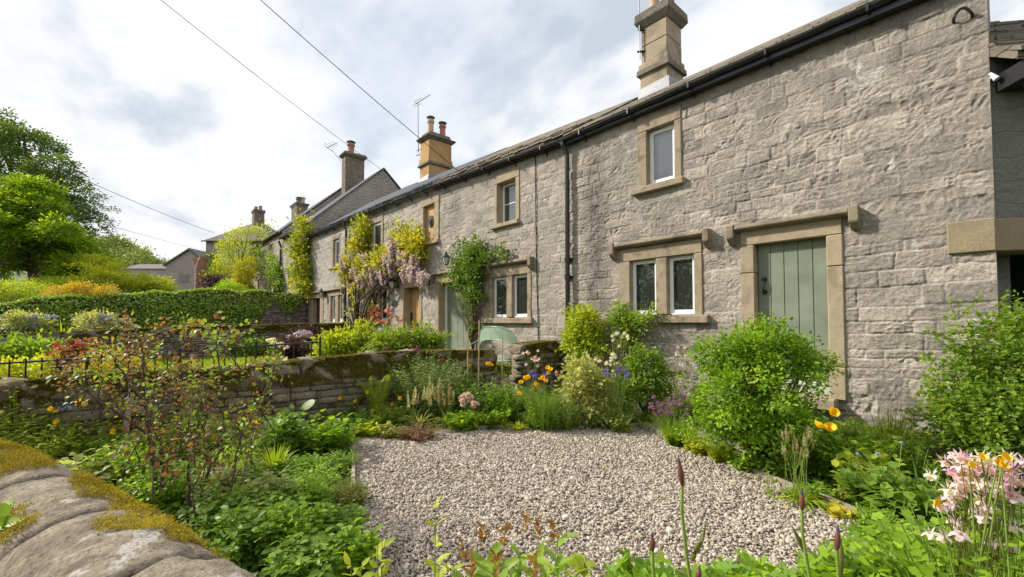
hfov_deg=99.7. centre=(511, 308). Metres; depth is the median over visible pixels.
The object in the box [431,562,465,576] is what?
willowherb
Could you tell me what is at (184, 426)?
leafy perennial
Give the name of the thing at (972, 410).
currant bush
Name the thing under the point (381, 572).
willowherb
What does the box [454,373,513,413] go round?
leafy perennial
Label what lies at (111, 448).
leafy perennial
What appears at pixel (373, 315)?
potted flowers
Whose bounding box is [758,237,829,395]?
door
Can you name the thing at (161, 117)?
sky
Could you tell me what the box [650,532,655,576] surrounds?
iris bud
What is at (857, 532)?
geranium
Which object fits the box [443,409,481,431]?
ladys mantle
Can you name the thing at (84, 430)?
leafy perennial
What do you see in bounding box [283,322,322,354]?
garden shrub
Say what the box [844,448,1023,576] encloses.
columbine
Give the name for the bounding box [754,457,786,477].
edging plant
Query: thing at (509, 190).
window
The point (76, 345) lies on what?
red rhododendron
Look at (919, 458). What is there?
leafy perennial
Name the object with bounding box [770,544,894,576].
geranium
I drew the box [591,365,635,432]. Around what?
columbine
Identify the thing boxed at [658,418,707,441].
grass clump
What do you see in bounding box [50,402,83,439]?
forget me not
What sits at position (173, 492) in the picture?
leafy perennial
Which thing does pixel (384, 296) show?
window
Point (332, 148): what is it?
tv aerial
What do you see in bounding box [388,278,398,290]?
wall lantern
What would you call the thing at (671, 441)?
edging plant
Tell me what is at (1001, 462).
welsh poppy
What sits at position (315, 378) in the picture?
garden wall
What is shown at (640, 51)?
tv aerial
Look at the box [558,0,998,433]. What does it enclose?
stone cottage
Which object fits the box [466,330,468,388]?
bamboo cane
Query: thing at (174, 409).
leafy perennial
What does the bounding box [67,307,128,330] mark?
blue perennial
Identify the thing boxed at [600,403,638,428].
leafy perennial
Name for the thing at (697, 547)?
iris bud
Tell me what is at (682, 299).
window
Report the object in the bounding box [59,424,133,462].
leafy perennial
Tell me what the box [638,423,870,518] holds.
timber edging
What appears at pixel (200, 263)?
dead tree
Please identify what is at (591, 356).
columbine
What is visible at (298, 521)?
leafy perennial
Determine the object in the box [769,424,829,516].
plantain
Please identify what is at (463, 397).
pink thrift
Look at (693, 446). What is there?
edging plant
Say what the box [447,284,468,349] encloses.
door
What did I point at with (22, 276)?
hill
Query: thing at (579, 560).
dock
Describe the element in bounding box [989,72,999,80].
security light
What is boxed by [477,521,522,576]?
loosestrife
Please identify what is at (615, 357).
columbine
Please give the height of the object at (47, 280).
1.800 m
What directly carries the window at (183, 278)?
in the stone house at (180, 266)
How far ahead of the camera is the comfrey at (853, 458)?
3.77 m
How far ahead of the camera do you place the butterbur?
4.73 m
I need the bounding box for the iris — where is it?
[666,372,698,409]
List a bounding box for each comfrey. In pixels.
[255,404,324,454]
[301,413,362,455]
[824,440,905,488]
[831,441,946,525]
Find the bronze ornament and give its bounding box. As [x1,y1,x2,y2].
[428,215,433,227]
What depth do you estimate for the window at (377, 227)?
16.31 m
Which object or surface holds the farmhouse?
on the ground at (667, 408)
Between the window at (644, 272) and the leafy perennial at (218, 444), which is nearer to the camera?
the leafy perennial at (218, 444)
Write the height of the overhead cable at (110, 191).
1.956 m
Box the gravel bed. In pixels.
[355,429,851,576]
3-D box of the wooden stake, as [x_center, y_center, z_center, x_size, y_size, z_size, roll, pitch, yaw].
[-4.324,1.353,4.841,0.097,0.809,0.234,0,-2,-7]
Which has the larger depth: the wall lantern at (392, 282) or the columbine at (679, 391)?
the wall lantern at (392, 282)
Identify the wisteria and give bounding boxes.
[325,212,431,330]
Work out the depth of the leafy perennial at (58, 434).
4.49 m
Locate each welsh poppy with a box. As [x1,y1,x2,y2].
[37,398,115,459]
[224,420,273,458]
[338,390,380,420]
[381,396,412,426]
[468,362,493,403]
[516,365,570,431]
[801,407,907,461]
[933,452,1012,576]
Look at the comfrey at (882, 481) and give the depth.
3.30 m
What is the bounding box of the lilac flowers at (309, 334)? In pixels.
[286,328,322,341]
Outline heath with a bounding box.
[322,477,372,512]
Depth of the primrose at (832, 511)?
3.27 m
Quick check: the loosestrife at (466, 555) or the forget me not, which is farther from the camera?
the forget me not
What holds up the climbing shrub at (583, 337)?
on the ground at (667, 408)
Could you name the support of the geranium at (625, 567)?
on the ground at (667, 408)
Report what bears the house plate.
attached to the stone cottage at (419, 201)
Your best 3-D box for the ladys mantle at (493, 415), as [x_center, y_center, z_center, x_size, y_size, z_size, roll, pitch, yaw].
[-0.262,1.524,6.099,0.650,0.350,0.615,2,-2,-41]
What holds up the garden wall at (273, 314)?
on the ground at (667, 408)
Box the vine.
[280,208,318,303]
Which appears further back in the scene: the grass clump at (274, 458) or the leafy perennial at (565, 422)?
the leafy perennial at (565, 422)
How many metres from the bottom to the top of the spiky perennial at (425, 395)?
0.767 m
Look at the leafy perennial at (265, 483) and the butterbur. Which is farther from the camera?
the butterbur
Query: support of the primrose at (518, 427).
on the gravel bed
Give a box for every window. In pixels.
[179,274,188,282]
[332,296,334,321]
[335,239,338,264]
[339,295,341,321]
[371,290,376,320]
[373,222,380,252]
[381,289,386,320]
[494,277,509,317]
[503,181,515,221]
[514,274,526,317]
[633,259,656,314]
[650,124,674,183]
[669,255,694,314]
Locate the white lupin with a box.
[512,384,521,421]
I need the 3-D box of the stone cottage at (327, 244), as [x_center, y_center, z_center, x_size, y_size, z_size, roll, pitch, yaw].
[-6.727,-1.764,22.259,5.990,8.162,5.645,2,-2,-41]
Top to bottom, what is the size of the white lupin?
0.571 m
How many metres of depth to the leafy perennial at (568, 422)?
5.87 m
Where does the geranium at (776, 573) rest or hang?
on the ground at (667, 408)
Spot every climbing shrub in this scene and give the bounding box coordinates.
[554,302,614,373]
[600,296,662,383]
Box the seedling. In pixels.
[761,471,776,497]
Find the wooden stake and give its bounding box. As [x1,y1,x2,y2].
[121,392,134,437]
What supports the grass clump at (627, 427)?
on the ground at (667, 408)
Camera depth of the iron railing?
7.28 m
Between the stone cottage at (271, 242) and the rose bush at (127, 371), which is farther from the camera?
the stone cottage at (271, 242)
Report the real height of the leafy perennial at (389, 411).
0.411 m
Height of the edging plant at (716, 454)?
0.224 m
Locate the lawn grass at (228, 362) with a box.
[90,354,511,376]
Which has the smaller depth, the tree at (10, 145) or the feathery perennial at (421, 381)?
the feathery perennial at (421, 381)
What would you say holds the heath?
on the ground at (667, 408)
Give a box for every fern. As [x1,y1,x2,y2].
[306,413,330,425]
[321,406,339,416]
[354,374,393,420]
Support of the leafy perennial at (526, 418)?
on the ground at (667, 408)
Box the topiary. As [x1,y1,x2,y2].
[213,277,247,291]
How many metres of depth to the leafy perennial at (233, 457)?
4.12 m
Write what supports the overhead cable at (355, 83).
attached to the stone cottage at (513, 196)
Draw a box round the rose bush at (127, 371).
[31,308,259,505]
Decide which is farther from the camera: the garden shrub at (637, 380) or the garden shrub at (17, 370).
the garden shrub at (17, 370)
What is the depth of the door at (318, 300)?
21.76 m
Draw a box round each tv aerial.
[323,142,340,160]
[412,95,429,155]
[637,0,645,58]
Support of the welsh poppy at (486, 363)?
on the ground at (667, 408)
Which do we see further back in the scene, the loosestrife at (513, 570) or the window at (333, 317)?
the window at (333, 317)
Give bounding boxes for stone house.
[163,248,205,292]
[201,206,275,291]
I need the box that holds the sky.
[0,0,1023,262]
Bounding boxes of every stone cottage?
[249,187,341,292]
[278,140,400,292]
[305,186,406,322]
[343,115,506,348]
[429,97,637,378]
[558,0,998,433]
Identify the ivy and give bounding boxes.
[0,287,301,332]
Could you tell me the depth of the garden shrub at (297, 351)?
12.31 m
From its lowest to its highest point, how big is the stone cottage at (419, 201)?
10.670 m
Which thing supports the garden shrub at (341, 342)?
on the ground at (667, 408)
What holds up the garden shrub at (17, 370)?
on the ground at (667, 408)
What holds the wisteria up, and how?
attached to the stone cottage at (419, 201)
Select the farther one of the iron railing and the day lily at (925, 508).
the iron railing
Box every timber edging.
[351,431,354,511]
[463,423,638,429]
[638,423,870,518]
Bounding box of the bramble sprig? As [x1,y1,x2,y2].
[0,498,24,534]
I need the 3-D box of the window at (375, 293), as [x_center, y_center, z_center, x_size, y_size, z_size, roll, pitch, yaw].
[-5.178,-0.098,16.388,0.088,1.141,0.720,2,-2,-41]
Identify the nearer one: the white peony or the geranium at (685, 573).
the geranium at (685, 573)
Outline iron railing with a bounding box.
[0,337,320,378]
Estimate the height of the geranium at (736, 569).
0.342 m
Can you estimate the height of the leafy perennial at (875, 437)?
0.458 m
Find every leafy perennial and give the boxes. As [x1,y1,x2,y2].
[0,386,59,444]
[0,425,38,447]
[2,421,82,460]
[15,421,95,449]
[44,411,98,449]
[56,446,134,484]
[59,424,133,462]
[72,436,164,489]
[85,407,140,441]
[98,424,171,458]
[107,460,200,515]
[133,401,188,443]
[134,408,220,463]
[177,475,275,541]
[181,411,249,454]
[194,451,258,477]
[196,460,250,500]
[205,497,297,576]
[212,451,291,485]
[221,416,288,454]
[227,469,302,518]
[250,491,337,568]
[252,525,354,576]
[253,435,302,458]
[260,473,336,517]
[280,460,341,489]
[287,450,339,477]
[308,497,370,535]
[310,517,382,576]
[318,448,360,472]
[321,384,365,419]
[338,408,387,427]
[350,415,392,437]
[369,401,409,426]
[422,389,462,423]
[441,365,486,413]
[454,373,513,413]
[464,409,498,428]
[481,379,524,423]
[504,383,531,412]
[520,412,545,428]
[546,395,584,431]
[554,415,581,429]
[574,411,605,429]
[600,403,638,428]
[607,393,637,411]
[616,400,658,423]
[798,436,870,483]
[800,479,840,500]
[835,500,900,534]
[837,409,932,457]
[842,432,920,477]
[879,435,959,487]
[908,476,993,525]
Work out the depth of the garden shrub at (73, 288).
17.28 m
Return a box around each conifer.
[203,251,222,291]
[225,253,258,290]
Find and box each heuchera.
[377,423,407,438]
[392,420,442,441]
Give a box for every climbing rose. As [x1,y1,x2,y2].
[248,242,286,292]
[440,231,511,348]
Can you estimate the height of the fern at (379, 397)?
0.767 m
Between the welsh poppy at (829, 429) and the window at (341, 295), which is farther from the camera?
the window at (341, 295)
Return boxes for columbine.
[517,350,544,410]
[553,371,571,410]
[589,339,613,392]
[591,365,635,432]
[593,330,628,415]
[666,345,699,416]
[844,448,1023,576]
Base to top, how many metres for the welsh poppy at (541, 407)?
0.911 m
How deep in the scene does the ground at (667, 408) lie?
4.45 m
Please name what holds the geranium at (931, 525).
on the ground at (667, 408)
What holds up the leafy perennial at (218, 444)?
on the ground at (667, 408)
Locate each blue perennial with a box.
[0,306,64,332]
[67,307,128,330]
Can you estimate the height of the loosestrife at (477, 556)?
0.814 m
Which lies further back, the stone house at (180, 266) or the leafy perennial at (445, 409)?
the stone house at (180, 266)
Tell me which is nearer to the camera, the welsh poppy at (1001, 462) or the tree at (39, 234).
the welsh poppy at (1001, 462)
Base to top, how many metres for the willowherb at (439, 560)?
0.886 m
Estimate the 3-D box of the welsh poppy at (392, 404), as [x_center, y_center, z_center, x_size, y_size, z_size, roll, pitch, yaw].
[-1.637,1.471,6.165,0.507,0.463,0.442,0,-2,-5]
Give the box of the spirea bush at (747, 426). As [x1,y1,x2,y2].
[669,310,852,479]
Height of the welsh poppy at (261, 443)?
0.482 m
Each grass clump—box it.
[253,441,299,475]
[610,421,637,431]
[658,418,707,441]
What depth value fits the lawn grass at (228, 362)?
12.48 m
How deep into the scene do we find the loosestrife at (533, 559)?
1.30 m
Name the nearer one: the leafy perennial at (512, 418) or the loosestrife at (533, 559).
the loosestrife at (533, 559)
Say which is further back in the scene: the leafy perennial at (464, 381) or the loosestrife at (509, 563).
the leafy perennial at (464, 381)
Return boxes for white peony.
[266,338,289,360]
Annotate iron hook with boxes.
[952,6,973,23]
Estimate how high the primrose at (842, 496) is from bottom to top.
0.119 m
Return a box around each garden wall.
[0,292,308,334]
[0,322,351,359]
[0,347,501,447]
[0,438,255,576]
[508,340,565,397]
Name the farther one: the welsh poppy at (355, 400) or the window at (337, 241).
the window at (337, 241)
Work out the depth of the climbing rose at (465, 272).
11.12 m
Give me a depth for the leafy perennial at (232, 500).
2.91 m
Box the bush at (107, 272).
[63,251,139,289]
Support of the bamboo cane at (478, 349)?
on the ground at (667, 408)
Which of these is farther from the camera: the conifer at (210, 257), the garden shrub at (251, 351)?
the conifer at (210, 257)
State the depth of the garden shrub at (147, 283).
23.33 m
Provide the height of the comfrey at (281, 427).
0.550 m
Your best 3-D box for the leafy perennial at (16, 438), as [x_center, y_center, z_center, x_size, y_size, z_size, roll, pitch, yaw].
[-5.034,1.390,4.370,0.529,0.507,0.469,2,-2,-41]
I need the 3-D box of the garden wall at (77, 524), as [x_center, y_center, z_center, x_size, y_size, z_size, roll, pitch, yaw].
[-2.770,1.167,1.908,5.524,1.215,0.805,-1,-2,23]
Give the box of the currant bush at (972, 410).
[885,289,1023,479]
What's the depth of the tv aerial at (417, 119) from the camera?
19.16 m
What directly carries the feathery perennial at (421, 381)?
on the ground at (667, 408)
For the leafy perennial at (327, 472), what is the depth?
3.81 m
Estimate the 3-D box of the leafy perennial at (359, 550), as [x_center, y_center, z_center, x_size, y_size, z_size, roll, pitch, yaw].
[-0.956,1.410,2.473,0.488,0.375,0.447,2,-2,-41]
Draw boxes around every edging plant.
[660,426,688,446]
[681,435,713,454]
[705,441,739,462]
[728,451,764,472]
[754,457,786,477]
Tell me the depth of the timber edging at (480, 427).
5.97 m
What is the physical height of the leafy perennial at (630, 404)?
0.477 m
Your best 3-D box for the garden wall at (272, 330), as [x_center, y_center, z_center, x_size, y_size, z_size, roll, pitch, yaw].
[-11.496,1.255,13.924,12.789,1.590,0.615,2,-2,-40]
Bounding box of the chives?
[642,394,695,440]
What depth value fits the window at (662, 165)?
7.57 m
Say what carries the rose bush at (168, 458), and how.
on the ground at (667, 408)
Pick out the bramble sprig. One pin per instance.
(5, 511)
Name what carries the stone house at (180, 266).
on the ground at (667, 408)
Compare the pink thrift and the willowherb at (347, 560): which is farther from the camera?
the pink thrift
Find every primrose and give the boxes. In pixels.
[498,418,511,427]
[508,420,530,430]
[825,499,858,520]
[829,484,852,500]
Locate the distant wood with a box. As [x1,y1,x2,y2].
[94,232,168,272]
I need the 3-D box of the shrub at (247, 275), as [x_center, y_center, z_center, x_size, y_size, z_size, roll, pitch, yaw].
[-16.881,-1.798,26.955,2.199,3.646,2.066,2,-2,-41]
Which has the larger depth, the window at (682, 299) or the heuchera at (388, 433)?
the window at (682, 299)
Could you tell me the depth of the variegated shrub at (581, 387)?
6.07 m
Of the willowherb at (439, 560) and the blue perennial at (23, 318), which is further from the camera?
the blue perennial at (23, 318)
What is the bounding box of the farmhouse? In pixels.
[120,264,165,293]
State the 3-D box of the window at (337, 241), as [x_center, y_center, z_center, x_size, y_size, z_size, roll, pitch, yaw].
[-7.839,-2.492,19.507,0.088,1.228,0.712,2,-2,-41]
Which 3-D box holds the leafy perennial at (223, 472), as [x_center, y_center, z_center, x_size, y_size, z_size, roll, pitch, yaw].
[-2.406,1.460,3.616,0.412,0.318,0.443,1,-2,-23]
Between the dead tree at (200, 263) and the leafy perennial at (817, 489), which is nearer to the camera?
the leafy perennial at (817, 489)
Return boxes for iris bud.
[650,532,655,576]
[678,455,706,576]
[695,565,701,576]
[792,489,810,576]
[834,523,843,576]
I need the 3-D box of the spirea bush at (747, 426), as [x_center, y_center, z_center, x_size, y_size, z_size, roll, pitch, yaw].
[2.566,0.865,4.494,1.696,1.684,1.430,2,-2,-41]
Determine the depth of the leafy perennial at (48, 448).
4.19 m
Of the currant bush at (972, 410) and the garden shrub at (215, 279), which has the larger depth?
the garden shrub at (215, 279)
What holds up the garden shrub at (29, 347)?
on the ground at (667, 408)
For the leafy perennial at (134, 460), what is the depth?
3.85 m
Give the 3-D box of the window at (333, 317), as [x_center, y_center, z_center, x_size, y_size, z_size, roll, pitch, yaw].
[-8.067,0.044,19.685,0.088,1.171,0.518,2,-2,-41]
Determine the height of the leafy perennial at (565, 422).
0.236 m
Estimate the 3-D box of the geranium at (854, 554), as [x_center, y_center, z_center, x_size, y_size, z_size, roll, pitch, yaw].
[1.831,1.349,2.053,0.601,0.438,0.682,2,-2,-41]
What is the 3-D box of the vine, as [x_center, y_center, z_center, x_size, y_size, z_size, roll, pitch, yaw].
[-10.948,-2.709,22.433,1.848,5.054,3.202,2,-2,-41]
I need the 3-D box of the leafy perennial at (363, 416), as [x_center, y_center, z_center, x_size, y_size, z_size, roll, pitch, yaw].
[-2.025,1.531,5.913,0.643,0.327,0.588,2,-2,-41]
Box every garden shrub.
[0,328,70,376]
[0,345,83,380]
[38,277,125,299]
[61,337,156,373]
[109,269,181,292]
[198,271,232,287]
[221,340,244,355]
[234,335,277,357]
[269,329,315,362]
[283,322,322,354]
[303,314,389,356]
[357,313,453,351]
[609,338,684,417]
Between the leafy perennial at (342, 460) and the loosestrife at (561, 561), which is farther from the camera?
the leafy perennial at (342, 460)
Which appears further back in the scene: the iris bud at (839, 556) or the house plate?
the house plate
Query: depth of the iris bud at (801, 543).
1.35 m
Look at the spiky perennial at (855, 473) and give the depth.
3.42 m
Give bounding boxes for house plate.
[390,300,396,305]
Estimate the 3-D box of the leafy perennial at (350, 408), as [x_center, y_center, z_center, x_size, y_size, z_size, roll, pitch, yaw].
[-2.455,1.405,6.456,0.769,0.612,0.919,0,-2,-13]
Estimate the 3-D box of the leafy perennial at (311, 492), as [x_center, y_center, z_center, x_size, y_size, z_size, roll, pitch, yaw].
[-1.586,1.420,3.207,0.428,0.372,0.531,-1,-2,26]
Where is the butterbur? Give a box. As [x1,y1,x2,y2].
[302,399,314,455]
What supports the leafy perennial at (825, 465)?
on the ground at (667, 408)
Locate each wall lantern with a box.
[318,288,325,299]
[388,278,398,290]
[442,252,452,267]
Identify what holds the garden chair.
on the lawn grass at (228, 362)
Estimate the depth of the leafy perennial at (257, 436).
4.87 m
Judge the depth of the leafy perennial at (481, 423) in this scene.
5.96 m
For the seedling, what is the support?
on the gravel bed
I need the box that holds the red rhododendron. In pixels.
[43,336,110,374]
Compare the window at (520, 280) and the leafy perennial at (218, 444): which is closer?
the leafy perennial at (218, 444)
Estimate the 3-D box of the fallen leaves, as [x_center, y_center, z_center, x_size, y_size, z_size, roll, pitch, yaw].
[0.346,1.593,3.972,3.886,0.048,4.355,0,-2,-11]
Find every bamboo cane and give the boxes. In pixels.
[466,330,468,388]
[478,321,479,386]
[501,336,502,391]
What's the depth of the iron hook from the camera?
4.71 m
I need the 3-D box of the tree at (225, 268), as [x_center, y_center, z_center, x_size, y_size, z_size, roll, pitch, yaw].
[-19.160,-3.122,30.098,5.226,6.530,3.579,0,-2,-1]
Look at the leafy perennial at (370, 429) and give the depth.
5.58 m
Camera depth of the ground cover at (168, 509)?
4.14 m
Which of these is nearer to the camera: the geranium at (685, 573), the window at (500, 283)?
the geranium at (685, 573)
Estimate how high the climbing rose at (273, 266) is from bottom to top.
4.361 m
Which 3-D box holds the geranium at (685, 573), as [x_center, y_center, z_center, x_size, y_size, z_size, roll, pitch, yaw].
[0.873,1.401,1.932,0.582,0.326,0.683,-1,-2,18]
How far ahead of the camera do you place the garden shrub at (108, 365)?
7.23 m
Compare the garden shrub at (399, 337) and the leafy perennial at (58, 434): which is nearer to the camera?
the leafy perennial at (58, 434)
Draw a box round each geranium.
[601,547,706,576]
[661,567,761,576]
[697,548,795,576]
[719,566,806,576]
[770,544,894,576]
[807,537,959,576]
[830,514,970,576]
[891,515,1022,576]
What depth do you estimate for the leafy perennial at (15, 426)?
4.31 m
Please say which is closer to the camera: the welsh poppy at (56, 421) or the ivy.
the welsh poppy at (56, 421)
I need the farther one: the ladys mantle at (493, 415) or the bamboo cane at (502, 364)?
the bamboo cane at (502, 364)
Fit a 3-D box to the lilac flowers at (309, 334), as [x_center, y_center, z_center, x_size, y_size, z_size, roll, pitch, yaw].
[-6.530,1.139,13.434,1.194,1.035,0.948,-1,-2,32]
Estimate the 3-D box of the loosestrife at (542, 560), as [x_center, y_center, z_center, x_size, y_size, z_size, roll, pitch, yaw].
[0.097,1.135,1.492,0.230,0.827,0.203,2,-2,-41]
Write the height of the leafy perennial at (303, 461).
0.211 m
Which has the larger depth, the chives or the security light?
the chives
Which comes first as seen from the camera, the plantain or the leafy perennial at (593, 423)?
the plantain
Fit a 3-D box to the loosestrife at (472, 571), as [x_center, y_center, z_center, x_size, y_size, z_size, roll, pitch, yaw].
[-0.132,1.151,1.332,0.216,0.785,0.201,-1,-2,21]
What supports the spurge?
on the ground at (667, 408)
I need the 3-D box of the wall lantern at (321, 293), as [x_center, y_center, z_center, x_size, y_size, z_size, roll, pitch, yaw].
[-8.892,-0.668,20.217,0.356,0.527,0.264,0,-2,-13]
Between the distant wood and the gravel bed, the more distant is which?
the distant wood
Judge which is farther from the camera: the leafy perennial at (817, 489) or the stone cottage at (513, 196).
the stone cottage at (513, 196)
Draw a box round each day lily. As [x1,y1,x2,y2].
[50,320,73,331]
[847,458,1014,524]
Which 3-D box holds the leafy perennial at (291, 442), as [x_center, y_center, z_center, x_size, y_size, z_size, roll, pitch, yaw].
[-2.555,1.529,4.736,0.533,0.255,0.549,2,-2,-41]
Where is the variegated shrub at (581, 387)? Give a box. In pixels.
[549,348,623,429]
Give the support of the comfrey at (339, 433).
on the ground at (667, 408)
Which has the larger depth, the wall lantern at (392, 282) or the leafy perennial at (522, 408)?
the wall lantern at (392, 282)
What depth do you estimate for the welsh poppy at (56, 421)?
4.37 m
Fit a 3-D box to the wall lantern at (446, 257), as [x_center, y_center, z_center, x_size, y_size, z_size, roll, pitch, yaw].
[-1.815,-1.367,12.191,0.329,0.460,0.260,2,-2,-41]
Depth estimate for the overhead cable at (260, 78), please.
17.19 m
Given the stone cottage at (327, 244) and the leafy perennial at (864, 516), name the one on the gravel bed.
the leafy perennial at (864, 516)
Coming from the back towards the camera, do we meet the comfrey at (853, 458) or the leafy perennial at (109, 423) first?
the leafy perennial at (109, 423)
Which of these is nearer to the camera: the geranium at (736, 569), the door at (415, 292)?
the geranium at (736, 569)
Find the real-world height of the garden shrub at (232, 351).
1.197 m
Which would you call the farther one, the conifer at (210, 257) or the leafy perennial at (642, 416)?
the conifer at (210, 257)
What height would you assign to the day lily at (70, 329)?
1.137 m
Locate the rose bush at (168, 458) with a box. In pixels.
[107,345,292,522]
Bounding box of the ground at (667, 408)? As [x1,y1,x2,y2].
[9,294,1023,576]
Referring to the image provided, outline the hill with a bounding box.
[0,269,120,294]
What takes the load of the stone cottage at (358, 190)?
on the ground at (667, 408)
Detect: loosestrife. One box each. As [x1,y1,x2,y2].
[452,536,479,576]
[462,547,481,576]
[466,521,502,576]
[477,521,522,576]
[477,549,514,576]
[501,508,533,576]
[516,516,559,576]
[526,551,541,576]
[538,519,580,576]
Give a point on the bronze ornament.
(431, 221)
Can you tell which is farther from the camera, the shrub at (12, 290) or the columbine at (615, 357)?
the shrub at (12, 290)
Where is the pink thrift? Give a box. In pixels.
[458,392,479,429]
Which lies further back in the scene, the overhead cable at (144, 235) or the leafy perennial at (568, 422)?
the overhead cable at (144, 235)
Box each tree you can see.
[0,106,122,279]
[0,171,113,287]
[189,255,208,292]
[198,218,278,281]
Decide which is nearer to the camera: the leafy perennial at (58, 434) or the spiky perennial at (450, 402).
the leafy perennial at (58, 434)
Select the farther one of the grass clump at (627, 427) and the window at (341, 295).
the window at (341, 295)
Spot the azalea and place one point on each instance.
(387, 322)
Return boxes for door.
[317,299,319,322]
[411,288,418,330]
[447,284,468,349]
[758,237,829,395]
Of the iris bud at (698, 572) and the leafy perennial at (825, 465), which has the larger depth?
the leafy perennial at (825, 465)
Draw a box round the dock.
[566,552,596,576]
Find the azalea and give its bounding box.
[382,312,403,330]
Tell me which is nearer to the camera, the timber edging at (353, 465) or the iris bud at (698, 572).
the iris bud at (698, 572)
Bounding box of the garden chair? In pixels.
[466,326,516,368]
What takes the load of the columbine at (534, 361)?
on the ground at (667, 408)
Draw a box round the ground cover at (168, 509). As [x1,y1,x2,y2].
[70,381,1023,576]
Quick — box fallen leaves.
[357,430,850,576]
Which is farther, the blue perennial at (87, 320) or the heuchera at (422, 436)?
the blue perennial at (87, 320)
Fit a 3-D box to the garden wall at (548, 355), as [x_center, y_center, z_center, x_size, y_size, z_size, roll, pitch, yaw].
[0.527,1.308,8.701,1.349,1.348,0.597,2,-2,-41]
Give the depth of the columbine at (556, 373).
7.03 m
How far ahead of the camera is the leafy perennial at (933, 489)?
3.15 m
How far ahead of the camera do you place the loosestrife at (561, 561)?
1.55 m
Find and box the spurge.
[112,318,138,328]
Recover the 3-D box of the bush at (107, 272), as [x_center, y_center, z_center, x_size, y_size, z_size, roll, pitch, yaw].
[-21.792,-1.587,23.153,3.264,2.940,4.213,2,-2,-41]
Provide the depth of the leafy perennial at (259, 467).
3.83 m
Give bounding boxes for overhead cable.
[32,156,213,232]
[98,222,201,249]
[161,0,381,169]
[261,0,457,170]
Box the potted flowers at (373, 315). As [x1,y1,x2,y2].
[364,301,390,323]
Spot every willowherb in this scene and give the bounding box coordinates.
[341,551,375,576]
[369,538,394,576]
[423,495,450,576]
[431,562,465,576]
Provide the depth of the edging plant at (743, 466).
4.29 m
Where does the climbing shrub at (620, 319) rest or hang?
attached to the stone cottage at (828, 179)
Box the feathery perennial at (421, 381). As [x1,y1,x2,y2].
[381,344,470,422]
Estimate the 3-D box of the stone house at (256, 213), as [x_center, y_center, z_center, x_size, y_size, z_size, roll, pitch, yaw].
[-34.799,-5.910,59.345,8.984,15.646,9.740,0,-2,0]
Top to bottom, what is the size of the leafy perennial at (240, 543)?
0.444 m
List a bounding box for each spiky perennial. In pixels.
[393,374,439,427]
[431,377,462,428]
[836,454,879,508]
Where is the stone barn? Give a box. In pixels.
[989,20,1023,409]
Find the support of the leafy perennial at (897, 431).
on the ground at (667, 408)
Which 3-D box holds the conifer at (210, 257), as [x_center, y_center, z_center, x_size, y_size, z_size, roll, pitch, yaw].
[-23.432,-2.534,33.908,2.053,4.092,2.254,2,-2,-41]
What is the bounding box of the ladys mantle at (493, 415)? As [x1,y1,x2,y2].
[475,402,514,429]
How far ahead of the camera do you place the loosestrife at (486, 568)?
1.32 m
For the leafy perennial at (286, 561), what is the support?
on the ground at (667, 408)
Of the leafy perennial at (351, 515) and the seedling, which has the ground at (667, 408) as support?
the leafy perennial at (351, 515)

